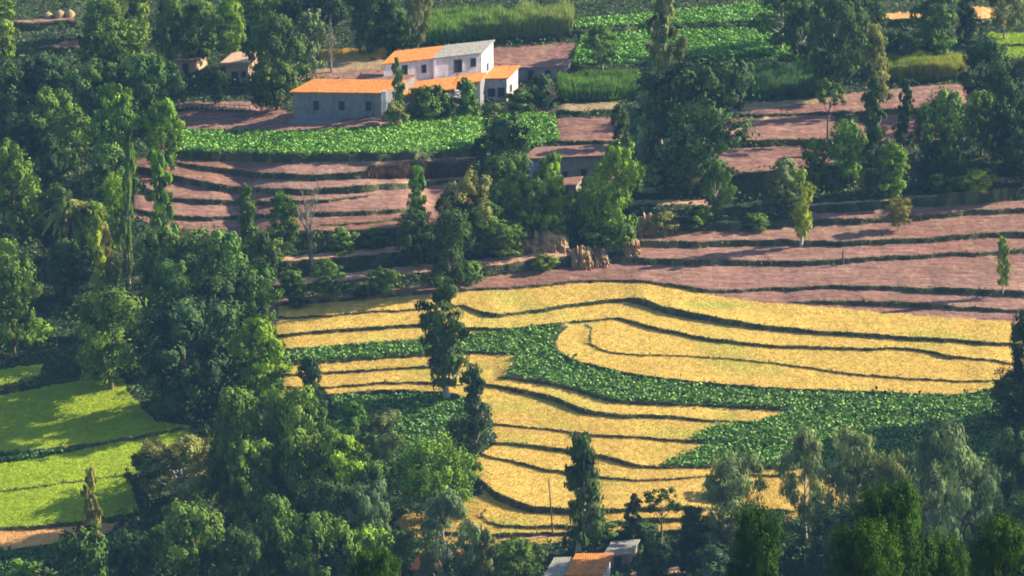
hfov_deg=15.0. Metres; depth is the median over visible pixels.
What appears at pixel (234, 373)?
broadleaf tree
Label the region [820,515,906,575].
tree
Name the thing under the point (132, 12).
broadleaf tree
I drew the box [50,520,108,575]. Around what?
broadleaf tree
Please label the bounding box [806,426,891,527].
feathery tree
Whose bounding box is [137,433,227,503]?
broadleaf tree
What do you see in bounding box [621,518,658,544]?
shrub
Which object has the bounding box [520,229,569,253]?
stalk stacks
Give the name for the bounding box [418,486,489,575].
feathery tree
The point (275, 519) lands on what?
broadleaf tree
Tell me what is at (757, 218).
shrub
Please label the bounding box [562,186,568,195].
door
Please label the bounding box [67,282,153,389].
broadleaf tree
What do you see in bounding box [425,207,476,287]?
broadleaf tree
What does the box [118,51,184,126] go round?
broadleaf tree
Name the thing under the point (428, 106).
shrub
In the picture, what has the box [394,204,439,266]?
broadleaf tree
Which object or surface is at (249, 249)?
shrub
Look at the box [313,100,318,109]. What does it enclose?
window
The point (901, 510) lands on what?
tree
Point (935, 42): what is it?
broadleaf tree
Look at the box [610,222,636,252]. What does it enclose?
shrub
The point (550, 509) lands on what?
pole
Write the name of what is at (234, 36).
broadleaf tree
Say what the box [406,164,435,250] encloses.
lopped tree
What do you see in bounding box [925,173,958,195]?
shrub
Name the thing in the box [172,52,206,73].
mud hut
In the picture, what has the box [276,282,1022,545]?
ripe rice
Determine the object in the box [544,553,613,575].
house
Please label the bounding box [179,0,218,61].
broadleaf tree
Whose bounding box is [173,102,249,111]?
stick fence
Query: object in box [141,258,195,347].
broadleaf tree
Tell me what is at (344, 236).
shrub
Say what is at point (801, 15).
feathery tree
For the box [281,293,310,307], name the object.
shrub
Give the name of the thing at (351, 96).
farmhouse
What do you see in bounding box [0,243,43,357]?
broadleaf tree
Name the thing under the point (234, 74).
door
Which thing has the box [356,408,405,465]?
broadleaf tree
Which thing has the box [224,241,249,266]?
shrub
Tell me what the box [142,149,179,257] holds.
lopped tree
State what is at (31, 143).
broadleaf tree
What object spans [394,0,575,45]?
sugarcane
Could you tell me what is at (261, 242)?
broadleaf tree
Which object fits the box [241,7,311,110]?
broadleaf tree
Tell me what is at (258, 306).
broadleaf tree
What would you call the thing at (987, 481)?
feathery tree
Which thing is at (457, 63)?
door
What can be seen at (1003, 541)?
tree
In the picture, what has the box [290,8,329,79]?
broadleaf tree
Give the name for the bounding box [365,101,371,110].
window
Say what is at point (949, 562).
tree
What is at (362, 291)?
shrub
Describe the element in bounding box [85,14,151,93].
broadleaf tree
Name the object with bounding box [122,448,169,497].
broadleaf tree
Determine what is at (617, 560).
door
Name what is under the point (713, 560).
broadleaf tree
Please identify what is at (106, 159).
broadleaf tree
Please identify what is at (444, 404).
leafy crop
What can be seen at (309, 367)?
broadleaf tree
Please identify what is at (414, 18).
feathery tree
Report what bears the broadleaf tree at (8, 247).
on the ground at (920, 268)
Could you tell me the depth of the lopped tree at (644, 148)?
545.09 m
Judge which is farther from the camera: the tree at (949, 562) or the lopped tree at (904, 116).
the lopped tree at (904, 116)
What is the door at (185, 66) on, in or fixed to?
in the mud hut at (185, 64)
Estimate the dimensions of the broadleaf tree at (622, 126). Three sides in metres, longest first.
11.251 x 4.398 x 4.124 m
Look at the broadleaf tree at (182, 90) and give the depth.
576.97 m
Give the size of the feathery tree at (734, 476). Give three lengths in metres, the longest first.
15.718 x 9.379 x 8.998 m
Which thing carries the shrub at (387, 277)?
on the ground at (920, 268)
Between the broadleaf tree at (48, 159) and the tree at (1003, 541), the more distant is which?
the broadleaf tree at (48, 159)
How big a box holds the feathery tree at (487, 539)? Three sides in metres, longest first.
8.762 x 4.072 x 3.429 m
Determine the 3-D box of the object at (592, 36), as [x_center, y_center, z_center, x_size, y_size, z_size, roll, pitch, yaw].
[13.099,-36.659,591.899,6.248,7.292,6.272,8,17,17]
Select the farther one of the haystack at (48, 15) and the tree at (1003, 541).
the haystack at (48, 15)
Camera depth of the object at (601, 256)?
527.05 m
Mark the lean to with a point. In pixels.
(572, 183)
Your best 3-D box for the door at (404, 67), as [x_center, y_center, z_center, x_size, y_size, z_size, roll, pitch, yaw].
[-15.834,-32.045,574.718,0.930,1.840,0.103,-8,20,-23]
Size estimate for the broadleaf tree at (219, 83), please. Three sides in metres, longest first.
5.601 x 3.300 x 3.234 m
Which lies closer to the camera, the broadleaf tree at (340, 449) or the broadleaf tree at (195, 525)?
the broadleaf tree at (195, 525)
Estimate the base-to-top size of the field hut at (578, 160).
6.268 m
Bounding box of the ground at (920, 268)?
[0,0,1023,575]
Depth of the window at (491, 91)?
581.26 m
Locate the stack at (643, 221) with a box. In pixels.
[635,212,668,237]
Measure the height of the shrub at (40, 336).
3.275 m
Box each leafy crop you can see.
[0,442,83,462]
[0,530,128,569]
[180,110,559,154]
[280,323,1022,467]
[329,391,470,452]
[571,0,848,64]
[848,33,927,47]
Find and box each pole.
[548,478,553,535]
[842,250,843,264]
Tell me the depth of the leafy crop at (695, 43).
604.45 m
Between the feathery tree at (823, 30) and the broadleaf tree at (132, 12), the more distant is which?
the broadleaf tree at (132, 12)
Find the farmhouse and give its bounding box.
[289,40,519,123]
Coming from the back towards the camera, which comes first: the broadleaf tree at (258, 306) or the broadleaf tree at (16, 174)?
the broadleaf tree at (16, 174)
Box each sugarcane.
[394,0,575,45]
[555,67,642,100]
[713,55,842,99]
[885,50,967,79]
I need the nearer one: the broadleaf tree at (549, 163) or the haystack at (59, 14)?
the broadleaf tree at (549, 163)
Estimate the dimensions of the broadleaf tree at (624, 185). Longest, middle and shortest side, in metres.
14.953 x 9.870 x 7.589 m
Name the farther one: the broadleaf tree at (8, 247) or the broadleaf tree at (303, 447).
the broadleaf tree at (8, 247)
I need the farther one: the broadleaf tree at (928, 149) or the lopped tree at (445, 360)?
the broadleaf tree at (928, 149)
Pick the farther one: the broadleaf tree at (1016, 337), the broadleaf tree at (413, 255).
the broadleaf tree at (413, 255)
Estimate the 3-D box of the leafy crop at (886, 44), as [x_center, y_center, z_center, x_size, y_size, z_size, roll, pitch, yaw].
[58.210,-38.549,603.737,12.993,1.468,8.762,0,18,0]
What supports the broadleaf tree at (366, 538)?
on the ground at (920, 268)
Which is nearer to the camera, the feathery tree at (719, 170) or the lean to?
the feathery tree at (719, 170)
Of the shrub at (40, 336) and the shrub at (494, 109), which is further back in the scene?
the shrub at (494, 109)
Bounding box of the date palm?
[38,199,101,239]
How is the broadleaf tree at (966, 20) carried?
on the ground at (920, 268)
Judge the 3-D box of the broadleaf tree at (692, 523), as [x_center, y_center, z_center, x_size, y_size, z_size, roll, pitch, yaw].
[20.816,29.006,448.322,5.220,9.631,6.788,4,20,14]
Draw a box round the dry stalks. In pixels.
[367,158,478,178]
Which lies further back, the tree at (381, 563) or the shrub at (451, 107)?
the shrub at (451, 107)
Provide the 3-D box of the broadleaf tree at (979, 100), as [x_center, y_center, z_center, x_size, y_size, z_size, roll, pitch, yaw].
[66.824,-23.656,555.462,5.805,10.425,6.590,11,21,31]
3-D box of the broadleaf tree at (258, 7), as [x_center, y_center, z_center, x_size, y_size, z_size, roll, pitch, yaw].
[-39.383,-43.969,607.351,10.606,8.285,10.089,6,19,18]
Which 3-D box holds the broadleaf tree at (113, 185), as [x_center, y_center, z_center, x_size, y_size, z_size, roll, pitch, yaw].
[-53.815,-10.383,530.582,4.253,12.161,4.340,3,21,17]
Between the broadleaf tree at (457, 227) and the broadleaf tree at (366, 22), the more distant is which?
the broadleaf tree at (366, 22)
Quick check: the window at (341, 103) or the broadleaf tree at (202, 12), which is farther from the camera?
the broadleaf tree at (202, 12)
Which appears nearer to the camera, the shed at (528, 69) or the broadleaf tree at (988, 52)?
the broadleaf tree at (988, 52)
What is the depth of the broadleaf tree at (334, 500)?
445.63 m
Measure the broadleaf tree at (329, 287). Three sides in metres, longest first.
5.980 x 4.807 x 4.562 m
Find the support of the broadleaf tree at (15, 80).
on the ground at (920, 268)
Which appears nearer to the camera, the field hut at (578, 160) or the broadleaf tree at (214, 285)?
the broadleaf tree at (214, 285)
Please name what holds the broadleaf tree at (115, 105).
on the ground at (920, 268)
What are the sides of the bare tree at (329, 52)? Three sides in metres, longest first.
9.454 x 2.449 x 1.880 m
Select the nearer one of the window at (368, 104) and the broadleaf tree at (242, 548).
the broadleaf tree at (242, 548)
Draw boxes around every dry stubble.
[0,522,116,549]
[890,6,993,18]
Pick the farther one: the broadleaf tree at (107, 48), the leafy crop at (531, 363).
the broadleaf tree at (107, 48)
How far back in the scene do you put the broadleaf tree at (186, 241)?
515.08 m
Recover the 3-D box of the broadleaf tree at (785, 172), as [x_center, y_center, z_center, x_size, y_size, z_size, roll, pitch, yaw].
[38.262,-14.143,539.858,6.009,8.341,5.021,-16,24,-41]
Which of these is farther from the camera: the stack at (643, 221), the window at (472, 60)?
the window at (472, 60)
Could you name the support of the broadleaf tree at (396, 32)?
on the ground at (920, 268)
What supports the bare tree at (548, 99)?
on the ground at (920, 268)
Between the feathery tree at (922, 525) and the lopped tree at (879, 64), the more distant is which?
the lopped tree at (879, 64)
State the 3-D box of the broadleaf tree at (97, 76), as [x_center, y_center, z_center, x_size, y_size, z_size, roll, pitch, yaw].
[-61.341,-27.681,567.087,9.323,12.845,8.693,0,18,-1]
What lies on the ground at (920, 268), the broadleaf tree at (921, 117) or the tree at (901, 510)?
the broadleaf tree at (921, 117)
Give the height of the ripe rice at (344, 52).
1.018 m
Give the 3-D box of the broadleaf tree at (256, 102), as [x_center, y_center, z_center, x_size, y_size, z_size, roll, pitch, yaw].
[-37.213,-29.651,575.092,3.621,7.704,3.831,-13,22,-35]
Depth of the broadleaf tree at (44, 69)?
570.73 m
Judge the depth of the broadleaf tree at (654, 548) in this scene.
442.59 m
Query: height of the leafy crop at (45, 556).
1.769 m
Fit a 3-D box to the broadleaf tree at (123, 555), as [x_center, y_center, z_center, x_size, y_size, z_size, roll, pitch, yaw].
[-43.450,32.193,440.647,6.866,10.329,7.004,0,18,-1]
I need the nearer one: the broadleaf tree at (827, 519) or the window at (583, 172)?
the broadleaf tree at (827, 519)
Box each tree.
[0,0,15,64]
[0,61,34,126]
[0,136,47,239]
[0,238,20,294]
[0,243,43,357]
[4,107,41,169]
[20,51,69,120]
[21,86,99,174]
[30,181,77,258]
[33,134,70,213]
[39,237,92,297]
[50,68,97,124]
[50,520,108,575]
[61,54,118,137]
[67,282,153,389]
[68,198,112,265]
[75,0,128,67]
[77,140,142,216]
[80,466,102,562]
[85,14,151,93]
[85,82,142,176]
[85,208,110,290]
[96,220,119,288]
[101,170,132,250]
[105,526,156,575]
[113,0,136,24]
[117,124,137,288]
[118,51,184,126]
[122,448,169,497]
[131,293,246,417]
[133,0,149,30]
[133,224,188,294]
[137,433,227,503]
[139,96,185,173]
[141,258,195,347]
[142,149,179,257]
[148,0,187,63]
[148,491,227,575]
[166,72,187,104]
[167,225,213,285]
[171,265,250,361]
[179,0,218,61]
[191,225,249,318]
[203,385,261,515]
[207,69,227,103]
[209,0,246,56]
[212,522,268,575]
[218,432,279,535]
[219,340,262,393]
[220,255,284,343]
[226,313,293,410]
[237,0,285,29]
[237,182,259,252]
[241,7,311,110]
[247,65,270,110]
[247,228,278,293]
[249,492,298,575]
[257,377,320,508]
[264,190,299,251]
[270,425,326,520]
[277,0,314,33]
[288,507,357,575]
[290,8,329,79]
[292,476,365,575]
[296,182,324,269]
[296,356,328,408]
[303,396,336,497]
[306,427,370,522]
[308,257,347,300]
[310,0,348,29]
[325,15,335,71]
[336,399,371,463]
[339,523,395,575]
[341,0,399,53]
[341,476,392,553]
[348,542,402,575]
[353,452,398,522]
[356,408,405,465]
[377,9,410,50]
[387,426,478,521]
[388,527,420,575]
[391,56,405,116]
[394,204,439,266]
[403,0,432,47]
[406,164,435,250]
[414,274,482,399]
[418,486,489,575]
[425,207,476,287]
[434,180,468,238]
[440,166,492,256]
[443,415,482,453]
[460,199,506,256]
[463,368,488,454]
[466,147,532,223]
[470,527,497,575]
[472,115,531,169]
[485,219,526,258]
[491,536,548,575]
[505,170,542,240]
[532,152,565,232]
[542,74,558,109]
[562,430,609,553]
[577,142,645,237]
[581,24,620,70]
[608,104,631,175]
[621,492,642,539]
[623,93,668,193]
[631,50,760,188]
[634,535,672,575]
[638,0,687,143]
[643,486,681,538]
[668,503,711,575]
[675,541,730,575]
[700,162,737,218]
[700,448,773,567]
[722,499,789,575]
[750,0,810,50]
[750,506,809,575]
[766,156,800,213]
[771,424,823,538]
[782,2,822,64]
[789,168,816,246]
[799,0,871,92]
[800,137,830,182]
[805,501,860,575]
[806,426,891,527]
[814,78,846,139]
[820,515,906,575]
[825,117,868,187]
[846,473,938,575]
[851,0,888,31]
[858,77,888,165]
[863,21,895,113]
[868,448,907,542]
[876,142,909,203]
[880,29,918,57]
[885,196,911,230]
[891,78,914,149]
[900,416,987,570]
[901,449,947,538]
[909,0,957,55]
[909,526,970,575]
[910,101,934,149]
[918,138,944,182]
[921,86,971,183]
[956,0,977,42]
[956,34,1014,99]
[961,88,999,154]
[963,463,1002,575]
[965,509,1023,575]
[979,74,1023,173]
[983,60,1023,118]
[984,364,1023,431]
[984,424,1023,514]
[987,0,1023,37]
[992,488,1023,575]
[996,235,1010,294]
[1002,128,1023,186]
[1009,308,1023,400]
[1012,54,1023,82]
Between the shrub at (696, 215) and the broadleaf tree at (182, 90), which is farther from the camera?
the broadleaf tree at (182, 90)
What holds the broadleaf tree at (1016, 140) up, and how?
on the ground at (920, 268)
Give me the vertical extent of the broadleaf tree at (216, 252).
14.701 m
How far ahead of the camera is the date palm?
525.24 m
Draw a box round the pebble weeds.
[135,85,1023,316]
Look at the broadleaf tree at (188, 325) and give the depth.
482.28 m
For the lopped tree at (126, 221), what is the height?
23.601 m
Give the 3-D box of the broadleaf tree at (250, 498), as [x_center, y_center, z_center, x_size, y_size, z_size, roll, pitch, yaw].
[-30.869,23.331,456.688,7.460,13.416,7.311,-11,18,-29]
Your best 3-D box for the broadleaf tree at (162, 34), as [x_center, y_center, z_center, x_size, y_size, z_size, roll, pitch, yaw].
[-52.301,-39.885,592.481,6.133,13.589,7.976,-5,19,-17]
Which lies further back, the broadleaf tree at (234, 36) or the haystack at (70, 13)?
the haystack at (70, 13)
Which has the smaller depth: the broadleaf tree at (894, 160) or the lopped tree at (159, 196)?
the lopped tree at (159, 196)
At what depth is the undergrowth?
528.06 m
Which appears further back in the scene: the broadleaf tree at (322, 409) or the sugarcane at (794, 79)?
the sugarcane at (794, 79)
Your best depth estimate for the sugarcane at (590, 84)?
581.95 m
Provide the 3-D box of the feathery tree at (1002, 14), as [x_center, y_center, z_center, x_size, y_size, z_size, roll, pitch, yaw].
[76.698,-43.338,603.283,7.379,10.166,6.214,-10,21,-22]
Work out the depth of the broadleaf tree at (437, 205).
526.27 m
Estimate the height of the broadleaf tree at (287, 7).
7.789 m
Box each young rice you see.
[0,367,188,526]
[987,31,1023,57]
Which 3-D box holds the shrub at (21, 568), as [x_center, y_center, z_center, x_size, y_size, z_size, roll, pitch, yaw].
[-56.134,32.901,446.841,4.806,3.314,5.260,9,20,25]
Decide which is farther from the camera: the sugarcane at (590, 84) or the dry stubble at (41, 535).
the sugarcane at (590, 84)
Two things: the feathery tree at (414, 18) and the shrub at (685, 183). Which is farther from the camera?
the feathery tree at (414, 18)
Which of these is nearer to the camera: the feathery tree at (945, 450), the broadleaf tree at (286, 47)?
the feathery tree at (945, 450)
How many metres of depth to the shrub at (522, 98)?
577.74 m
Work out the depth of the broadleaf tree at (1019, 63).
576.43 m
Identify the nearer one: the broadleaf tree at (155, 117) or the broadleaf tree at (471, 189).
the broadleaf tree at (471, 189)
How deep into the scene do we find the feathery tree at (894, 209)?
534.99 m
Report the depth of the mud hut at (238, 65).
586.97 m
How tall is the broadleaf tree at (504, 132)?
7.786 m
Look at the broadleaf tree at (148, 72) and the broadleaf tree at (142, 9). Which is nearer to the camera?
the broadleaf tree at (148, 72)
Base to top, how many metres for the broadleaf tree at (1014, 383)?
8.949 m
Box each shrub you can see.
[0,558,42,575]
[21,318,52,346]
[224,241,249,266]
[236,233,286,263]
[275,269,306,289]
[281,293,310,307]
[325,226,359,255]
[353,284,370,299]
[358,226,389,248]
[367,265,403,294]
[381,100,409,126]
[406,84,450,120]
[438,98,460,120]
[451,77,484,116]
[457,259,486,285]
[457,452,483,481]
[481,101,505,119]
[503,89,537,111]
[528,73,557,109]
[531,253,559,271]
[543,208,569,236]
[562,189,589,225]
[575,211,615,247]
[587,518,617,540]
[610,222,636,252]
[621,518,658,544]
[641,157,668,193]
[643,211,678,237]
[666,160,703,186]
[683,204,713,227]
[702,158,735,184]
[741,212,769,231]
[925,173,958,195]
[957,167,998,193]
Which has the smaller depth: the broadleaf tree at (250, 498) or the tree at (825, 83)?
the broadleaf tree at (250, 498)
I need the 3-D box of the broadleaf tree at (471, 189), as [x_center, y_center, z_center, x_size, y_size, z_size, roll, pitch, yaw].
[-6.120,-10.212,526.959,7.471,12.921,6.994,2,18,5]
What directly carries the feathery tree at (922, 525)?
on the ground at (920, 268)
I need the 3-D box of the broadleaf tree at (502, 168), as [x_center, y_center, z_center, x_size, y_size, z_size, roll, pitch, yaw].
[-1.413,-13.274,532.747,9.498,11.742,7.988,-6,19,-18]
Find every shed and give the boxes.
[517,58,571,81]
[604,539,639,567]
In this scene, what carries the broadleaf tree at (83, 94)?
on the ground at (920, 268)
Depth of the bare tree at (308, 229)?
522.47 m
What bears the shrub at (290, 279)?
on the ground at (920, 268)
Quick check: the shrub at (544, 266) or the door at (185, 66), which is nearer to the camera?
the shrub at (544, 266)
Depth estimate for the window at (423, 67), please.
575.89 m
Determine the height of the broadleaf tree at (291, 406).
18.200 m
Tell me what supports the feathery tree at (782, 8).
on the ground at (920, 268)
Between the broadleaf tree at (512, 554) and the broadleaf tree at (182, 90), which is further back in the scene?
the broadleaf tree at (182, 90)
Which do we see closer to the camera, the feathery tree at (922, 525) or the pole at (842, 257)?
the feathery tree at (922, 525)
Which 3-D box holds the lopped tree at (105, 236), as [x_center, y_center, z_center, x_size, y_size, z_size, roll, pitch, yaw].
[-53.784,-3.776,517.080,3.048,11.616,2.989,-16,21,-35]
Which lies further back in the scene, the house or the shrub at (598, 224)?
the shrub at (598, 224)
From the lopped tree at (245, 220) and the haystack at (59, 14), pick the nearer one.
the lopped tree at (245, 220)
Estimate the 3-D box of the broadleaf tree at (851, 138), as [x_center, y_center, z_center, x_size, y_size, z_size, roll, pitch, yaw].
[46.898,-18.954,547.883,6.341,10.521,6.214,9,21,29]
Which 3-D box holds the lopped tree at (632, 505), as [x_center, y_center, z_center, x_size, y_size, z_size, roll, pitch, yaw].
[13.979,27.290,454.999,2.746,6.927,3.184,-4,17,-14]
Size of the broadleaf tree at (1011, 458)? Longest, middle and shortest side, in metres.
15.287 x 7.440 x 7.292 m
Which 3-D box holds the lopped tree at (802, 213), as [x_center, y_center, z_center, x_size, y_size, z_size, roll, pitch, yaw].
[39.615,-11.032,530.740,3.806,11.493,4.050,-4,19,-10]
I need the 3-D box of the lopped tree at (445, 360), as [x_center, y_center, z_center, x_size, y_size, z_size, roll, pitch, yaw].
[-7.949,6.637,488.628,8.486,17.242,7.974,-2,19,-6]
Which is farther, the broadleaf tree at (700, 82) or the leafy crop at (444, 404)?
the broadleaf tree at (700, 82)
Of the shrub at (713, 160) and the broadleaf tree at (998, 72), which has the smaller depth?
the shrub at (713, 160)
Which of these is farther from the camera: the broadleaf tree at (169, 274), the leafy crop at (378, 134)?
the leafy crop at (378, 134)
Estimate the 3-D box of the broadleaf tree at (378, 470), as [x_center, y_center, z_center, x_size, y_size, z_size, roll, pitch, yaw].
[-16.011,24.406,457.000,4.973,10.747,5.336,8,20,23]
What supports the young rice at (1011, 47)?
on the ground at (920, 268)
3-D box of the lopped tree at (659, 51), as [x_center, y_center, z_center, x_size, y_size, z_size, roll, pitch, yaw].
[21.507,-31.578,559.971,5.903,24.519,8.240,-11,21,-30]
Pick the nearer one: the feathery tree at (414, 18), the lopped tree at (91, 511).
the lopped tree at (91, 511)
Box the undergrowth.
[0,0,1023,575]
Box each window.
[241,71,245,77]
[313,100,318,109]
[339,101,344,110]
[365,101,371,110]
[421,64,426,72]
[470,58,475,66]
[488,88,494,96]
[498,87,504,96]
[580,168,586,176]
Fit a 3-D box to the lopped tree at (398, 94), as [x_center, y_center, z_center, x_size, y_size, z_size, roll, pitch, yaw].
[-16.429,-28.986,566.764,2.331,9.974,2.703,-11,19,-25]
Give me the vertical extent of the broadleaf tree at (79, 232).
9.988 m
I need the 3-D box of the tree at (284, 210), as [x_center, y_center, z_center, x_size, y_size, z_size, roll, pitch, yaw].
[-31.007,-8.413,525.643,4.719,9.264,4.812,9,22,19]
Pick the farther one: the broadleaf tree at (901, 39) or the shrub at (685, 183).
the broadleaf tree at (901, 39)
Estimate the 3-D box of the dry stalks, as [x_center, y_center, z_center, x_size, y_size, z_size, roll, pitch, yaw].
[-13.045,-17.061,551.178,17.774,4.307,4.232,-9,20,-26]
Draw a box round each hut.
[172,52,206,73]
[220,52,257,83]
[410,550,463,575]
[526,144,621,185]
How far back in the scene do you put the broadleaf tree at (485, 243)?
525.64 m
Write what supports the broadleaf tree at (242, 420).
on the ground at (920, 268)
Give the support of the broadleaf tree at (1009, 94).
on the ground at (920, 268)
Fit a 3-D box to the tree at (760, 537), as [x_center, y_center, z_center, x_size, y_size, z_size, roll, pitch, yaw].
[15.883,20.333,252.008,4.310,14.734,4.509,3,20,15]
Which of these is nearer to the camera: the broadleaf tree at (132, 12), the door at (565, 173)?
the door at (565, 173)
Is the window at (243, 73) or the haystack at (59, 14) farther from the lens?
the haystack at (59, 14)
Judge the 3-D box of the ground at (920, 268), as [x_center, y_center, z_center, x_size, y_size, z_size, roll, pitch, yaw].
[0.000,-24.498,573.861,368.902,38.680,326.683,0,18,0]
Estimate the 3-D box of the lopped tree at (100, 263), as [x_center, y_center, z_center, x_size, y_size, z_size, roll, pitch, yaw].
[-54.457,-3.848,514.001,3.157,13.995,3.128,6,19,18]
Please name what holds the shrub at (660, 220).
on the ground at (920, 268)
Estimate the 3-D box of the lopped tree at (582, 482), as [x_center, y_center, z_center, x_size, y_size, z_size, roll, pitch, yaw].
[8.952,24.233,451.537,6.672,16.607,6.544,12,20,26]
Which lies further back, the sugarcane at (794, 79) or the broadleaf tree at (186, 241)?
the sugarcane at (794, 79)
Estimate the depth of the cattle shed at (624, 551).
451.75 m
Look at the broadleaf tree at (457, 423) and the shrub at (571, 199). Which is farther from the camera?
the shrub at (571, 199)
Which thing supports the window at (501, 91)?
in the farmhouse
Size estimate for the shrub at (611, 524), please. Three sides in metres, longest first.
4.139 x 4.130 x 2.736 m
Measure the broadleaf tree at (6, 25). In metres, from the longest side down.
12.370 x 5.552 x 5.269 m
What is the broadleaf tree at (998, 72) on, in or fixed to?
on the ground at (920, 268)
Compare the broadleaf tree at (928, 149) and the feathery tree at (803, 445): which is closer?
the feathery tree at (803, 445)
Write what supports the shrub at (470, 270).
on the ground at (920, 268)
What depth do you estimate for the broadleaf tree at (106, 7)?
589.83 m
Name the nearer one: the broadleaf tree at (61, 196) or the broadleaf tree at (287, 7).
the broadleaf tree at (61, 196)
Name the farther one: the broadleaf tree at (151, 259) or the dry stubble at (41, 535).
the broadleaf tree at (151, 259)
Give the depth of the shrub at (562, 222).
531.56 m
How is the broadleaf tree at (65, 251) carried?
on the ground at (920, 268)
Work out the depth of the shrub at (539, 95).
578.77 m
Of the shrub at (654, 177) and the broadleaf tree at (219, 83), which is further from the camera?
the broadleaf tree at (219, 83)
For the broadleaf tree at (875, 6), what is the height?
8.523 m
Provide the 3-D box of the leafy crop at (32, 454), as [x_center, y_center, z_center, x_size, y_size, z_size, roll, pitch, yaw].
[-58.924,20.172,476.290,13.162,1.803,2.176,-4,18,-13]
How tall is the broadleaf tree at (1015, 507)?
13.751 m
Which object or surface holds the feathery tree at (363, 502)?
on the ground at (920, 268)
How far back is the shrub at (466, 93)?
572.88 m
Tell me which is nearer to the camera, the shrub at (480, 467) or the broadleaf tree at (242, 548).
the broadleaf tree at (242, 548)
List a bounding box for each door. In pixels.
[182,63,188,73]
[231,71,238,83]
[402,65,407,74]
[454,59,461,72]
[527,70,533,79]
[559,171,567,177]
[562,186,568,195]
[613,556,621,567]
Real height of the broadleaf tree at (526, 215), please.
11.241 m
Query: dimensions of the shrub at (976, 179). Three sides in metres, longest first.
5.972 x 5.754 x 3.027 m
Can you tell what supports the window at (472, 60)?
in the farmhouse
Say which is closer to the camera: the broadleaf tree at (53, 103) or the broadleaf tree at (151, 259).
the broadleaf tree at (151, 259)
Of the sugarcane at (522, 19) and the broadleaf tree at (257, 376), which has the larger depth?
the sugarcane at (522, 19)
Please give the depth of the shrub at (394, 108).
563.53 m
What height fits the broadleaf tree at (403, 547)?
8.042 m
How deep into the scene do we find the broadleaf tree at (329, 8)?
605.34 m
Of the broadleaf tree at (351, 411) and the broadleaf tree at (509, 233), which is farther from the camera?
the broadleaf tree at (509, 233)
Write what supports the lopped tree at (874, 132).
on the ground at (920, 268)
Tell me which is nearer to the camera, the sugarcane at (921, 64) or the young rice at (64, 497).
the young rice at (64, 497)
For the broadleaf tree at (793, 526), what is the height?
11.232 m
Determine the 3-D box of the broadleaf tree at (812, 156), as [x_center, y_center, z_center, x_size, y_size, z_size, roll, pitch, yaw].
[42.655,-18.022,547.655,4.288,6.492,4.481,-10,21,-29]
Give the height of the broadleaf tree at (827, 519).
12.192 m
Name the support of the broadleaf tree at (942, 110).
on the ground at (920, 268)
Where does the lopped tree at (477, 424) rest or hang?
on the ground at (920, 268)
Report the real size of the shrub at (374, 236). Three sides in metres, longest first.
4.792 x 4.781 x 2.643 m
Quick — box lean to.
[561,176,582,195]
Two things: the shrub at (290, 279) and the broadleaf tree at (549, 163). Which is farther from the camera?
the broadleaf tree at (549, 163)
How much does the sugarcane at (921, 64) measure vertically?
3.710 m
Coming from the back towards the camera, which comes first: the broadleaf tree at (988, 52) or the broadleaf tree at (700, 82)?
the broadleaf tree at (988, 52)
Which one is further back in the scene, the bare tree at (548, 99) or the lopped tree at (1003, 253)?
the bare tree at (548, 99)
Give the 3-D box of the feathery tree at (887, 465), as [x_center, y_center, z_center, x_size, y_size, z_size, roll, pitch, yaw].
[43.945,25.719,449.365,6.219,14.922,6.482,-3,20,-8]
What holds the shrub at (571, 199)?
on the ground at (920, 268)
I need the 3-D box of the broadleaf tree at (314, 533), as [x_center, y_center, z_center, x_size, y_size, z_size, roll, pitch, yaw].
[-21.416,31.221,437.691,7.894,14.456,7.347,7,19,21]
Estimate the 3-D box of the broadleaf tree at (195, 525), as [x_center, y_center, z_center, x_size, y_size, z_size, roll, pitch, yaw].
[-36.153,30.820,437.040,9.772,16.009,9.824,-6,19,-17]
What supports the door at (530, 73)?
in the shed at (528, 69)
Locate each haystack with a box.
[43,12,52,18]
[55,10,65,17]
[65,9,74,17]
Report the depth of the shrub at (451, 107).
571.34 m
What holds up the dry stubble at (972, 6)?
on the ground at (920, 268)
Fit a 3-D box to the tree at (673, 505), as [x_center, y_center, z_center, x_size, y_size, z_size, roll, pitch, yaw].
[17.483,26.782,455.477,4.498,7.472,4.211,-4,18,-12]
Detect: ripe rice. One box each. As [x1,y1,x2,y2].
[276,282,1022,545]
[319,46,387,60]

